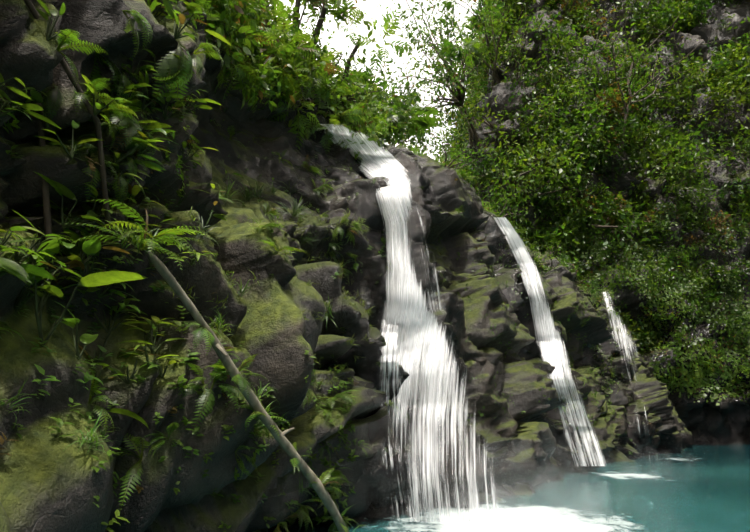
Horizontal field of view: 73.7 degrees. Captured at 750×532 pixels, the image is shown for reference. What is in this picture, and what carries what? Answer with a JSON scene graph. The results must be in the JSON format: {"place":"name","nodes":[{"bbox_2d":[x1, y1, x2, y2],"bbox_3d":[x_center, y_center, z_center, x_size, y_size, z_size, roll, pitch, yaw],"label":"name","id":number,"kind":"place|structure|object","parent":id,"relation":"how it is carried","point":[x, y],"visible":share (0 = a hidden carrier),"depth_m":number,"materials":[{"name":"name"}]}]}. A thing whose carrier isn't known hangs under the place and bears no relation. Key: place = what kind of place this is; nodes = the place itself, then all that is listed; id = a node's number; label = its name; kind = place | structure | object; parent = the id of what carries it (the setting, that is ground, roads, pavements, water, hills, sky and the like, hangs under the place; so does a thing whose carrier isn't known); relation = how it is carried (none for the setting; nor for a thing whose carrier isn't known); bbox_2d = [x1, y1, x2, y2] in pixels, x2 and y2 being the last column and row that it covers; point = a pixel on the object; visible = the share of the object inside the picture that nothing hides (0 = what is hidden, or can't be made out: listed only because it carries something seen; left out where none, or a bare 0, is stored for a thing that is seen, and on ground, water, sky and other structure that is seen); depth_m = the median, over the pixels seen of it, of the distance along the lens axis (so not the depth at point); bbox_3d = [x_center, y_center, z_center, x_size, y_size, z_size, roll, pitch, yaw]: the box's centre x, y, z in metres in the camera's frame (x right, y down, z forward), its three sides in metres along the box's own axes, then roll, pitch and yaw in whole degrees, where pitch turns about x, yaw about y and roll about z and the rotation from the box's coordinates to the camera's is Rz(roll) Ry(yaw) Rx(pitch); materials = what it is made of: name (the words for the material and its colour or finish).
{"place":"outdoors","nodes":[
{"label":"outdoors","id":0,"kind":"place"},
{"bbox_2d":[0,0,692,531],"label":"rock cliff","id":1,"kind":"structure","parent":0,"point":[52,482],"depth_m":7.20,"materials":[{"name":"grey stone"}]},
{"bbox_2d":[0,0,654,531],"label":"cliff ferns","id":2,"kind":"object","parent":1,"relation":"on","point":[174,66],"visible":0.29,"depth_m":5.40,"materials":[{"name":"green plant"}]},
{"bbox_2d":[379,302,421,521],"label":"waterfall water","id":3,"kind":"structure","parent":1,"relation":"on","point":[386,351],"depth_m":9.19,"materials":[{"name":"white liquid"}]},
{"bbox_2d":[412,208,446,341],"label":"waterfall","id":4,"kind":"structure","parent":1,"relation":"on","point":[432,301],"depth_m":12.02,"materials":[{"name":"white liquid"}]},
{"bbox_2d":[601,292,646,450],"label":"waterfall water","id":5,"kind":"structure","parent":1,"relation":"on","point":[623,334],"depth_m":24.95,"materials":[{"name":"white liquid"}]},
{"bbox_2d":[269,0,484,162],"bbox_3d":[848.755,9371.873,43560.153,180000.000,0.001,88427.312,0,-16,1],"label":"sky","id":6,"kind":"structure","parent":0,"point":[340,41],"depth_m":4182.13,"materials":[{"name":"white"}]},
{"bbox_2d":[320,124,543,521],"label":"waterfall water","id":7,"kind":"structure","parent":0,"point":[417,325],"depth_m":10.72,"materials":[{"name":"white liquid"}]},
{"bbox_2d":[257,444,749,531],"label":"pool water","id":8,"kind":"structure","parent":0,"point":[695,500],"depth_m":10.98,"materials":[{"name":"teal liquid"}]},
{"bbox_2d":[145,250,348,531],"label":"branch","id":9,"kind":"object","parent":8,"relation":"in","point":[285,444],"visible":0.9,"depth_m":5.63,"materials":[{"name":"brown wood"}]},
{"bbox_2d":[58,199,361,531],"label":"fern","id":10,"kind":"object","parent":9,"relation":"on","point":[145,244],"visible":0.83,"depth_m":4.66,"materials":[{"name":"green plant"}]},
{"bbox_2d":[357,280,726,531],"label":"spray mist cloud","id":11,"kind":"structure","parent":0,"point":[542,491],"depth_m":9.15,"materials":[{"name":"white liquid"}]},
{"bbox_2d":[493,217,604,465],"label":"waterfall water","id":12,"kind":"structure","parent":0,"point":[550,342],"depth_m":18.51,"materials":[{"name":"white liquid"}]},
{"bbox_3d":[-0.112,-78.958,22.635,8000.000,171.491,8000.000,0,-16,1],"label":"terrain","id":13,"kind":"structure","parent":0,"visible":0},
{"bbox_2d":[184,0,501,158],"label":"trees","id":14,"kind":"object","parent":13,"relation":"on","point":[247,18],"visible":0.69,"depth_m":13.12,"materials":[{"name":"green plant"}]},
{"bbox_2d":[0,0,749,423],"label":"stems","id":15,"kind":"object","parent":13,"relation":"on","point":[66,224],"visible":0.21,"depth_m":6.34,"materials":[{"name":"plant"}]},
{"bbox_2d":[460,0,749,444],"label":"gorge wall rock","id":16,"kind":"object","parent":13,"relation":"on","point":[724,421],"visible":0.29,"depth_m":35.01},
{"bbox_2d":[356,0,749,404],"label":"gorge wall foliage","id":17,"kind":"object","parent":16,"relation":"on","point":[609,137],"visible":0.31,"depth_m":33.47,"materials":[{"name":"green plant"}]}
]}

